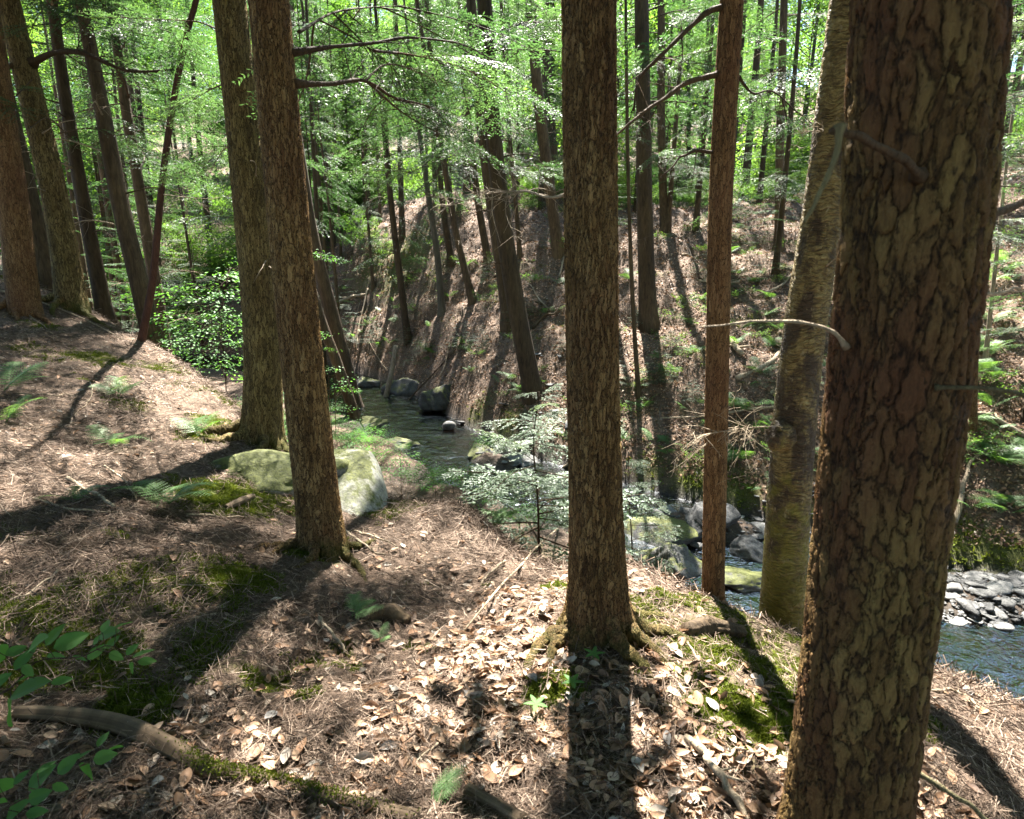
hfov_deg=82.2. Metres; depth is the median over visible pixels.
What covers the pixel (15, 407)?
fern
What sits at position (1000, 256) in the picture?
fern
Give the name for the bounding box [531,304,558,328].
fallen branch
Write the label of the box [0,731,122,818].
beech branch
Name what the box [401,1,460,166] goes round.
hemlock tree
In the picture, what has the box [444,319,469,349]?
hemlock seedling
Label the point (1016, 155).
hemlock tree
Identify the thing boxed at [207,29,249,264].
hemlock tree
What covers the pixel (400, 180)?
hemlock tree
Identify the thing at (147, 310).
leaning tree
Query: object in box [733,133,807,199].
shrub
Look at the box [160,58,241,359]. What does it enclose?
hemlock tree
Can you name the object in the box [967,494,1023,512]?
fern
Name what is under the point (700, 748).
stick
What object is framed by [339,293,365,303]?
stick
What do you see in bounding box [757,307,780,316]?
fern
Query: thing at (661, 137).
hemlock tree
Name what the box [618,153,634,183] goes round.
shrub
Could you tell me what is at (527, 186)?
shrub
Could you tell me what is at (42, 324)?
stick
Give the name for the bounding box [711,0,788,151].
leafy tree
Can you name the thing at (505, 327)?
hemlock tree
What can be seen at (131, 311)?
shrub
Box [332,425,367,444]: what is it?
leafy plant
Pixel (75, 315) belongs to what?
stick
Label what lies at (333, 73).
hemlock tree
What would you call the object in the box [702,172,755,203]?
shrub
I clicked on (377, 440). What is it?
leafy plant
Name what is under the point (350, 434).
leafy plant
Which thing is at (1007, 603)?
stone
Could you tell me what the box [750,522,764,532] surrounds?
stone
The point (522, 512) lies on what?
leafy plant
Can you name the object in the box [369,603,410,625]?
rotten wood
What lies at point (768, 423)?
fern
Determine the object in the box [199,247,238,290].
shrub
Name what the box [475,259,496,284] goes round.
hemlock seedling
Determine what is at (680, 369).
leafy plant
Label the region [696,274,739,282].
fallen branch
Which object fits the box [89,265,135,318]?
shrub
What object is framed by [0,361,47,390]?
fern
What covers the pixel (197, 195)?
shrub
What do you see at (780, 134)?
hemlock tree
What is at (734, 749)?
stick
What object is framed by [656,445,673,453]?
fern
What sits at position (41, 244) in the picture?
hemlock tree
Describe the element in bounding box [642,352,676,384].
hemlock seedling
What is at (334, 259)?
beech sapling
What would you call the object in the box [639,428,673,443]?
fern
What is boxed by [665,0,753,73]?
leafy tree
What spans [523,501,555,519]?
leafy plant
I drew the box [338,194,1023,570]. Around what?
bank moss
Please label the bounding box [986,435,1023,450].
fern
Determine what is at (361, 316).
stick
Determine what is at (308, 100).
sapling tree
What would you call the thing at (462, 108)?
sapling tree
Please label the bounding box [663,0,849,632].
birch tree
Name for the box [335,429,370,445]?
leafy plant
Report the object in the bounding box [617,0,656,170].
hemlock tree
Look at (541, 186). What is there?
hemlock tree
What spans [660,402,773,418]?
fallen branch
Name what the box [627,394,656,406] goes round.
fern
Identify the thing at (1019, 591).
stone
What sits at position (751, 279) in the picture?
fern
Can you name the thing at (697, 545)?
stone
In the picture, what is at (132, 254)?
hemlock tree
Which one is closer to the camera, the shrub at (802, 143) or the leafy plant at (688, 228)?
the leafy plant at (688, 228)
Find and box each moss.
[0,275,951,792]
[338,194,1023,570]
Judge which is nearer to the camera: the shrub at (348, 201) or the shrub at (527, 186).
the shrub at (527, 186)
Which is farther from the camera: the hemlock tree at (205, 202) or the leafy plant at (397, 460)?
the hemlock tree at (205, 202)
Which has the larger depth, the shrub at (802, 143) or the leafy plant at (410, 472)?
the shrub at (802, 143)
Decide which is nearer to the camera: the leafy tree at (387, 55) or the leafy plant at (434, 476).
the leafy plant at (434, 476)
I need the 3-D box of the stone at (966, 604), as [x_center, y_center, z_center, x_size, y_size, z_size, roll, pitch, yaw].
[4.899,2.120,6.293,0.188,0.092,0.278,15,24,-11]
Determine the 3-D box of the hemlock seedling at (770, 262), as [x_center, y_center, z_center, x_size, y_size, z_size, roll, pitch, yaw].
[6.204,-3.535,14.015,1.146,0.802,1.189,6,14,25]
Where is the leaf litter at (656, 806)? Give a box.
[0,316,1023,818]
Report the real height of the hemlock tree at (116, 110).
17.365 m
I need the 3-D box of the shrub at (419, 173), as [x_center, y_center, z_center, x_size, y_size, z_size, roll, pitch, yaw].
[-4.045,-10.517,27.292,4.540,3.147,4.668,-7,15,-28]
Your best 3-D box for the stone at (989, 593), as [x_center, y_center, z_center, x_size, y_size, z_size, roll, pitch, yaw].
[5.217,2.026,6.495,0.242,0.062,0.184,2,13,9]
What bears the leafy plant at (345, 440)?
on the ground
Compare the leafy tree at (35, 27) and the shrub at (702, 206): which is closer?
the shrub at (702, 206)
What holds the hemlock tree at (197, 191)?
on the ground
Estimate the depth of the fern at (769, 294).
12.91 m
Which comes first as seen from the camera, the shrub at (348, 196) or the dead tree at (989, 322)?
the dead tree at (989, 322)
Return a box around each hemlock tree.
[0,0,178,330]
[0,14,50,324]
[8,0,226,354]
[12,2,114,290]
[13,0,168,328]
[19,0,247,353]
[33,1,91,162]
[40,7,166,330]
[41,2,191,326]
[66,1,186,333]
[76,0,429,452]
[81,9,189,297]
[89,65,218,338]
[95,16,172,167]
[96,1,179,238]
[99,0,195,314]
[126,0,202,230]
[133,0,232,267]
[154,0,226,205]
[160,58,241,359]
[166,0,252,250]
[202,15,226,153]
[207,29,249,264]
[209,204,242,341]
[232,0,561,581]
[246,0,358,374]
[289,0,354,197]
[290,0,364,274]
[293,0,321,159]
[294,3,346,180]
[300,127,363,407]
[311,30,364,342]
[316,289,362,422]
[318,0,640,405]
[319,0,365,192]
[337,0,432,345]
[339,0,421,186]
[366,0,430,243]
[384,0,475,267]
[386,0,489,305]
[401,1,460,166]
[418,0,709,685]
[422,0,534,265]
[429,0,549,333]
[437,0,496,193]
[452,15,512,187]
[455,0,550,258]
[462,0,505,156]
[477,4,528,150]
[496,0,563,259]
[497,7,563,199]
[506,1,563,209]
[513,0,561,144]
[513,0,561,151]
[516,0,561,201]
[616,0,786,335]
[616,12,633,130]
[616,15,636,226]
[617,0,635,166]
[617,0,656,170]
[617,0,716,232]
[617,0,815,601]
[617,63,671,212]
[618,7,634,175]
[619,11,673,152]
[623,0,711,170]
[629,2,679,141]
[652,0,702,232]
[656,3,710,185]
[665,0,715,201]
[665,3,714,233]
[670,1,717,204]
[673,0,826,252]
[699,0,716,160]
[699,0,1023,818]
[701,0,761,230]
[734,0,804,203]
[738,0,779,201]
[741,0,779,115]
[741,0,806,275]
[743,0,807,140]
[787,128,810,187]
[801,0,828,101]
[968,0,1023,432]
[980,234,1023,424]
[1001,0,1023,167]
[1001,1,1023,167]
[1002,108,1023,176]
[1004,2,1023,126]
[1013,4,1023,66]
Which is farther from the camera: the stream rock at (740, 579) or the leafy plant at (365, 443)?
the leafy plant at (365, 443)
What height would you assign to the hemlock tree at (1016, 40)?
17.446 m
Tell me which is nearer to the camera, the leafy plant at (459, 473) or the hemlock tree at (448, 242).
the leafy plant at (459, 473)
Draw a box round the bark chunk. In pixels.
[224,494,255,507]
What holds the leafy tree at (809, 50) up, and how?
on the ground
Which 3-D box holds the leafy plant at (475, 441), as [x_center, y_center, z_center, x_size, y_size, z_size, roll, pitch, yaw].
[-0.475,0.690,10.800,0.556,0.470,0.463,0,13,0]
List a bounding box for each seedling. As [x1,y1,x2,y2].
[359,321,386,342]
[395,327,412,348]
[399,339,427,364]
[408,297,421,319]
[414,332,432,353]
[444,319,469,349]
[467,328,488,349]
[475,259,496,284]
[523,694,546,713]
[539,230,549,248]
[562,674,584,690]
[585,646,604,659]
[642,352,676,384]
[656,331,679,349]
[679,379,704,403]
[685,258,706,277]
[731,223,763,246]
[733,255,762,279]
[750,246,789,277]
[750,353,779,393]
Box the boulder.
[334,448,387,515]
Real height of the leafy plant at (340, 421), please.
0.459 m
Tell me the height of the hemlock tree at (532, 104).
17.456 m
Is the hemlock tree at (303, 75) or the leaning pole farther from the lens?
the hemlock tree at (303, 75)
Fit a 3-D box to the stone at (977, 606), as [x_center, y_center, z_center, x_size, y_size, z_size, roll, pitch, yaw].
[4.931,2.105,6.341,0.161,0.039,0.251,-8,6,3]
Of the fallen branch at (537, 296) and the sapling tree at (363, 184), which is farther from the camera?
the sapling tree at (363, 184)
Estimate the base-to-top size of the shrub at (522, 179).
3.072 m
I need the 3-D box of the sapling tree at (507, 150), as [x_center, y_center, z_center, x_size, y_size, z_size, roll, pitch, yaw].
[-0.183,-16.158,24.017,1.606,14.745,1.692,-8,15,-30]
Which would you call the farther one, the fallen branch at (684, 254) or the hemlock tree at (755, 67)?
the hemlock tree at (755, 67)
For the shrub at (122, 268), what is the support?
on the ground
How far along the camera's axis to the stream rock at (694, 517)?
7.99 m
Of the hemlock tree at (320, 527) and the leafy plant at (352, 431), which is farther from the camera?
the leafy plant at (352, 431)
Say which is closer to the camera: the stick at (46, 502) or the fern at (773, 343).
the stick at (46, 502)
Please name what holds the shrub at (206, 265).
on the ground
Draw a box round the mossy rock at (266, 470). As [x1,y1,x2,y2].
[209,449,349,496]
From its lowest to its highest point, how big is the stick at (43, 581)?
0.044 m
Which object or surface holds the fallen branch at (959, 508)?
on the ground
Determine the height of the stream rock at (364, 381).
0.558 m
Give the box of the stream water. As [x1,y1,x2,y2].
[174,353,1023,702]
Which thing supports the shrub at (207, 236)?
on the ground
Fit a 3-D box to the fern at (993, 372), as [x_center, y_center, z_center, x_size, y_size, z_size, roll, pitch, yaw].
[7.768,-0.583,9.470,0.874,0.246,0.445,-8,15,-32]
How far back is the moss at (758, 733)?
2.58 m
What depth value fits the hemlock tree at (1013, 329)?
8.61 m
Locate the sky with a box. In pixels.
[31,0,1023,100]
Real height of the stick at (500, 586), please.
1.587 m
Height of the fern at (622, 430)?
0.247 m
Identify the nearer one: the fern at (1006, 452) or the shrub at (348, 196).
the fern at (1006, 452)
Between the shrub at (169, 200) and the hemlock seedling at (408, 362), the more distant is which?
the shrub at (169, 200)
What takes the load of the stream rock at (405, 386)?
in the stream water
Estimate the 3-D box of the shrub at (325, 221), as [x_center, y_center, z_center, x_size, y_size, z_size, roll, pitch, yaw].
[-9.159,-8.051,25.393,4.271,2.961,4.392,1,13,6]
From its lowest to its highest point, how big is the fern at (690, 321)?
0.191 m
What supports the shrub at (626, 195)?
on the ground
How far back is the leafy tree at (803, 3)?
50.06 m
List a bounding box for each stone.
[442,421,455,429]
[650,508,662,514]
[662,505,676,513]
[679,506,690,513]
[689,541,701,548]
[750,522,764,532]
[753,534,763,538]
[944,593,961,599]
[946,582,963,591]
[949,616,968,625]
[955,598,979,615]
[961,579,987,588]
[962,571,982,579]
[968,588,997,597]
[968,600,979,609]
[969,587,987,597]
[975,579,986,583]
[982,602,993,610]
[982,614,999,621]
[986,576,997,580]
[986,580,1012,594]
[987,619,1009,631]
[989,597,1000,600]
[991,606,1008,619]
[993,622,1014,630]
[997,597,1015,608]
[1007,576,1022,587]
[1008,570,1023,581]
[1012,588,1023,595]
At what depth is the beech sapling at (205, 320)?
9.36 m
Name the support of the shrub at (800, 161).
on the ground
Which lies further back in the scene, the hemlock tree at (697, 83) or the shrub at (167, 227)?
the shrub at (167, 227)
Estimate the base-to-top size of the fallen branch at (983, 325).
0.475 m
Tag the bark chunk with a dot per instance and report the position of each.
(242, 499)
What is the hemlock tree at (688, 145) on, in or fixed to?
on the ground
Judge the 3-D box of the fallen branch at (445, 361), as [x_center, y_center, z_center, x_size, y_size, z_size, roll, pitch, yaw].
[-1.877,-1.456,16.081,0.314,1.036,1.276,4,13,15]
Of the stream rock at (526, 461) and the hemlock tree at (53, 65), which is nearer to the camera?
the stream rock at (526, 461)
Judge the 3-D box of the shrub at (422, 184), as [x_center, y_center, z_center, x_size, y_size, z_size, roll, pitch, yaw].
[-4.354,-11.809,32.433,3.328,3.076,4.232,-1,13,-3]
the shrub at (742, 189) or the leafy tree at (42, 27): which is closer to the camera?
the shrub at (742, 189)
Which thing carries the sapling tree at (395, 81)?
on the ground
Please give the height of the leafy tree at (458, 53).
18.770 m
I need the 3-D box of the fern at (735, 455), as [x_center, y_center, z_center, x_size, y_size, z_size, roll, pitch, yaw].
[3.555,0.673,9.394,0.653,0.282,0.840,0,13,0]
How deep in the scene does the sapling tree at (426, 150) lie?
23.41 m
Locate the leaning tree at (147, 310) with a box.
[137,0,230,341]
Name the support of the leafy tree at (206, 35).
on the ground
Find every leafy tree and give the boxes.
[0,1,118,267]
[8,14,178,277]
[13,0,162,216]
[22,1,74,95]
[26,0,174,221]
[96,0,224,158]
[106,0,182,179]
[122,0,215,170]
[127,0,225,182]
[141,1,218,150]
[166,0,224,173]
[185,11,249,147]
[190,0,213,79]
[192,32,226,150]
[209,0,396,224]
[296,0,421,192]
[303,1,387,174]
[304,0,413,126]
[364,0,429,181]
[378,0,418,41]
[382,0,472,117]
[384,0,510,105]
[438,0,535,115]
[455,0,534,139]
[496,0,558,128]
[498,0,561,146]
[524,0,689,164]
[524,1,632,137]
[617,7,711,144]
[618,0,717,177]
[623,0,717,126]
[633,0,716,150]
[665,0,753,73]
[694,0,825,128]
[696,0,828,178]
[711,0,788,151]
[711,2,777,144]
[740,0,827,119]
[788,9,822,80]
[789,1,828,65]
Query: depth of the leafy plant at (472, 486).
8.56 m
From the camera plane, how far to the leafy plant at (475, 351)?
14.43 m
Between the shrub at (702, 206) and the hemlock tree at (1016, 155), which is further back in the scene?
the shrub at (702, 206)
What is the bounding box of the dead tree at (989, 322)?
[982,96,1016,361]
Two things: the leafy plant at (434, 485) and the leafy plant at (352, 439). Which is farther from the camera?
the leafy plant at (352, 439)
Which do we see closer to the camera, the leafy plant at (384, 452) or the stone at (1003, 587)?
the stone at (1003, 587)
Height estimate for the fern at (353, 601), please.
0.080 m
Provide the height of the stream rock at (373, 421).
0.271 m
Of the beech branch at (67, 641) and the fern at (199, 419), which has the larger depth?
the fern at (199, 419)
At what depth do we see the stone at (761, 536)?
7.93 m
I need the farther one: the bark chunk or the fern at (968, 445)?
the fern at (968, 445)
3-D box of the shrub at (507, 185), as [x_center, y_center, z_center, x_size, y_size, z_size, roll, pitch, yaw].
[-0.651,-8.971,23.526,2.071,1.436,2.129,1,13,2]
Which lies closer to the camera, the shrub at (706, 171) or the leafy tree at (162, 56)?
the shrub at (706, 171)
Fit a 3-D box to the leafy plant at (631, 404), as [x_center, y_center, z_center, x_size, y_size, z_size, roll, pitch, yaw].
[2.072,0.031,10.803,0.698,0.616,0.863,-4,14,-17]
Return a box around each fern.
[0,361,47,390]
[1,394,47,421]
[38,484,109,501]
[84,424,149,446]
[90,375,141,395]
[108,478,216,505]
[169,411,221,435]
[344,591,383,618]
[369,621,390,641]
[427,762,468,803]
[479,506,525,525]
[496,372,515,378]
[619,268,636,279]
[621,427,636,439]
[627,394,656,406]
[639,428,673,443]
[656,435,679,444]
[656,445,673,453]
[675,345,705,352]
[679,317,696,324]
[728,397,758,407]
[728,447,753,460]
[730,333,750,342]
[730,401,753,410]
[742,356,777,373]
[744,275,766,281]
[752,290,775,297]
[753,414,770,430]
[755,399,773,405]
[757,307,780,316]
[758,322,783,329]
[762,335,781,346]
[957,496,1009,510]
[966,438,989,447]
[967,443,1023,463]
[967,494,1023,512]
[969,443,1014,453]
[971,438,1023,464]
[975,413,1001,420]
[976,489,1023,503]
[978,358,1002,372]
[978,391,1016,405]
[978,415,1015,427]
[979,364,1005,378]
[980,334,1013,352]
[981,340,1005,349]
[983,311,1021,322]
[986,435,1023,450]
[990,249,1007,264]
[996,494,1023,507]
[1000,272,1023,279]
[1002,262,1022,269]
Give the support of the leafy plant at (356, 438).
on the ground
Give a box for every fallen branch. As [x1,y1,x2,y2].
[11,705,420,818]
[367,305,377,326]
[408,313,484,399]
[439,338,454,378]
[463,782,527,818]
[523,283,548,308]
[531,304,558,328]
[558,257,563,276]
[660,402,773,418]
[682,252,698,258]
[685,242,706,291]
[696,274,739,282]
[757,273,791,296]
[954,447,988,524]
[978,392,1023,437]
[982,310,1023,333]
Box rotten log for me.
[681,616,747,638]
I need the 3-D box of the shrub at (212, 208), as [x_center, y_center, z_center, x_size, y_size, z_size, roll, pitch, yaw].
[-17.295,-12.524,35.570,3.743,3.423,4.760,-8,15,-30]
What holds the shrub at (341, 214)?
on the ground
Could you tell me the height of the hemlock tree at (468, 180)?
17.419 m
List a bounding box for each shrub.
[87,247,143,295]
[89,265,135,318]
[90,182,154,222]
[111,266,203,314]
[119,296,137,325]
[128,291,183,327]
[130,289,195,326]
[136,213,188,252]
[152,187,188,220]
[160,223,197,256]
[160,253,228,310]
[163,260,202,297]
[164,180,232,221]
[164,211,225,263]
[166,235,238,290]
[166,296,219,347]
[169,280,220,323]
[170,213,236,281]
[176,230,238,275]
[180,255,239,295]
[195,177,233,225]
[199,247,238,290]
[219,207,234,235]
[222,212,237,267]
[308,162,359,218]
[310,173,348,238]
[312,197,351,240]
[321,153,395,216]
[323,179,371,219]
[334,175,386,214]
[334,177,381,215]
[337,207,380,247]
[353,174,398,207]
[371,233,392,254]
[379,144,459,199]
[382,174,430,199]
[406,169,455,198]
[431,193,455,210]
[445,189,471,215]
[459,141,530,190]
[471,172,519,196]
[516,175,538,196]
[518,192,544,210]
[520,161,536,197]
[520,168,563,196]
[555,174,563,200]
[617,156,673,200]
[617,171,636,209]
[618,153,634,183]
[618,182,631,204]
[619,176,653,208]
[624,156,692,203]
[652,162,708,203]
[652,183,674,203]
[672,194,694,209]
[683,170,734,197]
[693,194,708,208]
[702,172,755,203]
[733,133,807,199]
[733,186,767,200]
[735,136,808,194]
[736,127,811,199]
[743,127,807,171]
[747,178,790,201]
[767,140,810,190]
[787,168,807,203]
[792,165,808,194]
[1005,106,1023,147]
[1011,92,1023,148]
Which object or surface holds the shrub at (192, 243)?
on the ground
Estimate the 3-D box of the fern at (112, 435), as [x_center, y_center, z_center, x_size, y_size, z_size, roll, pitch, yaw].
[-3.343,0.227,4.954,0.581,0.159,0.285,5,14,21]
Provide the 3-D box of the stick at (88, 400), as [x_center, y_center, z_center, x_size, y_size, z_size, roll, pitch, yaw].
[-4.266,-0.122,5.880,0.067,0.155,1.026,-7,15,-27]
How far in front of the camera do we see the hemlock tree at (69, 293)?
7.90 m
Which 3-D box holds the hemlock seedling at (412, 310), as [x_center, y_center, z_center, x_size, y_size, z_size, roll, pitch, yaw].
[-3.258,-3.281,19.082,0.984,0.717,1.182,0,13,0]
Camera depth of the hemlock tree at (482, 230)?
18.04 m
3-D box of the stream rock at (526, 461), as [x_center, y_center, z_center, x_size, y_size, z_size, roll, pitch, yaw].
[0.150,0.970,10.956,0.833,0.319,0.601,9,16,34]
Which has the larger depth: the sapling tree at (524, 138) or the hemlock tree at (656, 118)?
the hemlock tree at (656, 118)
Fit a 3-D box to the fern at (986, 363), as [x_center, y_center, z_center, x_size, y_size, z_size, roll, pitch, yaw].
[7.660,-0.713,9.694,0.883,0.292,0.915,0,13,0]
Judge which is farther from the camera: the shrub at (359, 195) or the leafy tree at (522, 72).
the leafy tree at (522, 72)
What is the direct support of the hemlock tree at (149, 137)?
on the ground
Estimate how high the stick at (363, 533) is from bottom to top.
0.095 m
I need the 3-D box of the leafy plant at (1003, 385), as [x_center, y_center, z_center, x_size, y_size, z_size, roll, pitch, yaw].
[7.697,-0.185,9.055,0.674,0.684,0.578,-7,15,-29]
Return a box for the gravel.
[634,483,1023,626]
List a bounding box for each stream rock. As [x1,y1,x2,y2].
[356,377,379,386]
[361,416,389,427]
[381,378,418,395]
[386,437,419,447]
[418,384,450,411]
[467,442,496,459]
[508,452,539,465]
[624,515,702,546]
[634,542,701,578]
[685,501,740,534]
[725,566,761,591]
[729,535,763,562]
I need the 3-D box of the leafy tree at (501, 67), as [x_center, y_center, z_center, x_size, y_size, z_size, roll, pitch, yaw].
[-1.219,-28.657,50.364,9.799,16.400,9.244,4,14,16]
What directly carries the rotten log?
on the ground
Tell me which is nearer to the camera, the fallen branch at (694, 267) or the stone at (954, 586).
the stone at (954, 586)
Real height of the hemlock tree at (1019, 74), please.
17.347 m
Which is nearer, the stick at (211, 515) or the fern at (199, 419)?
the stick at (211, 515)
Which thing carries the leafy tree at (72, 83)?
on the ground
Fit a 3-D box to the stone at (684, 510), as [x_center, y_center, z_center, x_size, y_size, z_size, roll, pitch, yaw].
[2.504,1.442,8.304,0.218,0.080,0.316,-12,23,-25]
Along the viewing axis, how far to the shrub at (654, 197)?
23.40 m
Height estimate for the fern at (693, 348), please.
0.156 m
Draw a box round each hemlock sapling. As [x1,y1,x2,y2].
[437,383,659,565]
[623,454,683,576]
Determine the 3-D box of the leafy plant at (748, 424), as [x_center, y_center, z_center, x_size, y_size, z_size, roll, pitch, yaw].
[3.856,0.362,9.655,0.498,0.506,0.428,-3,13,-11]
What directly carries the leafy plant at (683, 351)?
on the ground
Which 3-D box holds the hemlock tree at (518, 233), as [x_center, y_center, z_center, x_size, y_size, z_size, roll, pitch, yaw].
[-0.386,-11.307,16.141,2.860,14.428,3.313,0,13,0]
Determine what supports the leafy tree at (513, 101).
on the ground
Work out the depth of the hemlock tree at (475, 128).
38.59 m
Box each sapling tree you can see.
[295,0,326,247]
[300,10,314,174]
[308,0,341,251]
[311,0,346,243]
[318,0,352,258]
[335,0,357,217]
[342,0,369,218]
[347,0,379,218]
[347,77,382,291]
[349,22,363,174]
[354,0,386,224]
[368,3,381,183]
[387,7,407,134]
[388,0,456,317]
[412,0,441,203]
[415,0,443,208]
[417,0,447,206]
[434,0,460,186]
[434,1,463,160]
[450,51,473,176]
[494,2,523,186]
[496,1,522,96]
[504,0,533,120]
[506,0,528,189]
[512,10,529,183]
[624,0,641,398]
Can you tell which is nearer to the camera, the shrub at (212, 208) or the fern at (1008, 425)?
the fern at (1008, 425)
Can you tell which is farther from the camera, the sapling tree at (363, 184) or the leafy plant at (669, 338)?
the sapling tree at (363, 184)
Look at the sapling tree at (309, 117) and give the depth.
23.27 m
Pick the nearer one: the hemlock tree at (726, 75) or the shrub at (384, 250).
the hemlock tree at (726, 75)
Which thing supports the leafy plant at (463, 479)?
on the ground
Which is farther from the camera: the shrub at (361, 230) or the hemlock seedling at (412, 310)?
the shrub at (361, 230)
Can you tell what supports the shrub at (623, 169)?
on the ground
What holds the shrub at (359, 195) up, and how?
on the ground
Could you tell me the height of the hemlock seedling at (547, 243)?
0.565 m
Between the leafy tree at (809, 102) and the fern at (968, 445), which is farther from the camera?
the leafy tree at (809, 102)
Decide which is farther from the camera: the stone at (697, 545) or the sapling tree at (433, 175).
the sapling tree at (433, 175)
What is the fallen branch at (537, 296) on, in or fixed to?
on the ground
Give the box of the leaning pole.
[383,345,397,396]
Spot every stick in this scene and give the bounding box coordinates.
[0,290,122,339]
[0,570,58,605]
[17,393,73,395]
[29,315,58,338]
[32,497,120,512]
[65,476,115,506]
[74,382,92,415]
[103,465,136,498]
[186,512,246,518]
[317,616,346,654]
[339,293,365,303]
[346,530,385,555]
[354,529,396,545]
[356,288,367,348]
[411,742,438,781]
[457,528,558,637]
[480,560,505,584]
[683,724,749,818]
[684,633,701,668]
[721,740,771,756]
[730,338,752,356]
[735,350,779,380]
[931,686,989,714]
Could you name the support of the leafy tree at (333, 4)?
on the ground
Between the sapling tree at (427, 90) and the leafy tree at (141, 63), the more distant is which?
the leafy tree at (141, 63)
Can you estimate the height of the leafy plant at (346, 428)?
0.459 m
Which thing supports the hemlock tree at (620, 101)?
on the ground
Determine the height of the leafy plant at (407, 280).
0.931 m
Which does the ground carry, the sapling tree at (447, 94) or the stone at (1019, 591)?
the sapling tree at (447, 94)
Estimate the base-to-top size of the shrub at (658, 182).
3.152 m
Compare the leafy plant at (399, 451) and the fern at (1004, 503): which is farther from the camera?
the leafy plant at (399, 451)
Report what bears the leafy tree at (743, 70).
on the ground
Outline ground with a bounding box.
[0,71,1023,818]
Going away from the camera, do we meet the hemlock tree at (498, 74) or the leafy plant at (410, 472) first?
the leafy plant at (410, 472)
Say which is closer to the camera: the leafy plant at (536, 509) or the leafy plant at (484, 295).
the leafy plant at (536, 509)
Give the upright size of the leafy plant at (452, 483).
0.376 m
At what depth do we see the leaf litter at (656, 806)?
2.15 m
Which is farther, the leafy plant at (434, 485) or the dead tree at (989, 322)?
the dead tree at (989, 322)
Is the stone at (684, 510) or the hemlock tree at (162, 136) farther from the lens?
the hemlock tree at (162, 136)
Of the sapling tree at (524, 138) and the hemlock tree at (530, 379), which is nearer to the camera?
the hemlock tree at (530, 379)
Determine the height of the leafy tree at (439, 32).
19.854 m
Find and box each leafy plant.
[332,413,348,428]
[332,420,360,433]
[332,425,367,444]
[333,430,356,446]
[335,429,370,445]
[337,427,359,441]
[339,417,369,428]
[340,434,366,445]
[344,433,370,448]
[351,435,380,447]
[357,424,387,435]
[361,432,393,445]
[364,435,391,448]
[375,428,400,445]
[375,449,390,461]
[380,451,437,497]
[382,442,410,456]
[393,272,416,288]
[396,462,426,478]
[400,466,437,479]
[401,466,439,487]
[412,473,455,499]
[413,462,454,485]
[413,466,455,482]
[437,464,471,486]
[437,472,472,492]
[442,464,481,482]
[445,472,473,490]
[449,334,473,345]
[458,475,490,494]
[464,498,502,510]
[465,345,485,355]
[465,480,500,503]
[469,438,495,448]
[472,289,497,303]
[473,435,499,447]
[502,498,542,525]
[504,504,536,526]
[521,271,550,286]
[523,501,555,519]
[535,420,562,433]
[619,395,644,412]
[630,359,677,385]
[651,330,690,348]
[660,310,685,321]
[660,367,682,374]
[670,289,694,307]
[674,348,696,360]
[677,300,698,308]
[681,222,698,233]
[682,439,703,463]
[731,285,754,299]
[732,211,748,220]
[732,419,761,433]
[742,328,769,340]
[782,239,796,252]
[965,442,998,464]
[968,424,999,444]
[973,425,1020,442]
[978,365,1021,391]
[988,375,1023,404]
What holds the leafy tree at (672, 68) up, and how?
on the ground
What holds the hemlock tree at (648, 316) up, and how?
on the ground
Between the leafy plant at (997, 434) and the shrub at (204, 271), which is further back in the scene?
the shrub at (204, 271)
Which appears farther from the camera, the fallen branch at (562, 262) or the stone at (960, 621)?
the fallen branch at (562, 262)
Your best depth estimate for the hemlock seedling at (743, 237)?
16.38 m
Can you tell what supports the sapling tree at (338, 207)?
on the ground
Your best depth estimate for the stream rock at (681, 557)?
7.03 m
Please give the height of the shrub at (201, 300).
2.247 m
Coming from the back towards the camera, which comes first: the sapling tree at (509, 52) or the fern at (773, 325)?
the sapling tree at (509, 52)
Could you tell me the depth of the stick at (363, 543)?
3.99 m
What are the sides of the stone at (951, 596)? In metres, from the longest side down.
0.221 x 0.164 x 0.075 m
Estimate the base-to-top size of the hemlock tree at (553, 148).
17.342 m
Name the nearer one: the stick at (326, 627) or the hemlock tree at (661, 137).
the stick at (326, 627)
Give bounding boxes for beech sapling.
[112,258,242,394]
[313,249,351,436]
[320,331,361,435]
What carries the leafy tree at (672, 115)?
on the ground
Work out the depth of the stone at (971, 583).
6.61 m
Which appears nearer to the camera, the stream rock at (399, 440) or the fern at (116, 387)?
the fern at (116, 387)
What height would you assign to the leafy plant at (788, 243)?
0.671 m
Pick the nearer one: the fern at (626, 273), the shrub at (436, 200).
the fern at (626, 273)
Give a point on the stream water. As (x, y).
(996, 655)
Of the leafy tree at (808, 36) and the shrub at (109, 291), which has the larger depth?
the leafy tree at (808, 36)
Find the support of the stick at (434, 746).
on the ground
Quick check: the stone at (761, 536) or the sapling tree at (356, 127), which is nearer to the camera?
the stone at (761, 536)
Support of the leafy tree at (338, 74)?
on the ground
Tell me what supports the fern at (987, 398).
on the ground
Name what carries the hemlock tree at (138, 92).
on the ground
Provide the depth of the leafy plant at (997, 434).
8.22 m
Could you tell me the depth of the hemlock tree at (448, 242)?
18.91 m
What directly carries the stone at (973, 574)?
on the gravel
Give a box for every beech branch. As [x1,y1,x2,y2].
[0,620,156,726]
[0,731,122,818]
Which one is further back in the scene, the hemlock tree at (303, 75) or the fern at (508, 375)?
the hemlock tree at (303, 75)
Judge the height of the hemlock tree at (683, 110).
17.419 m

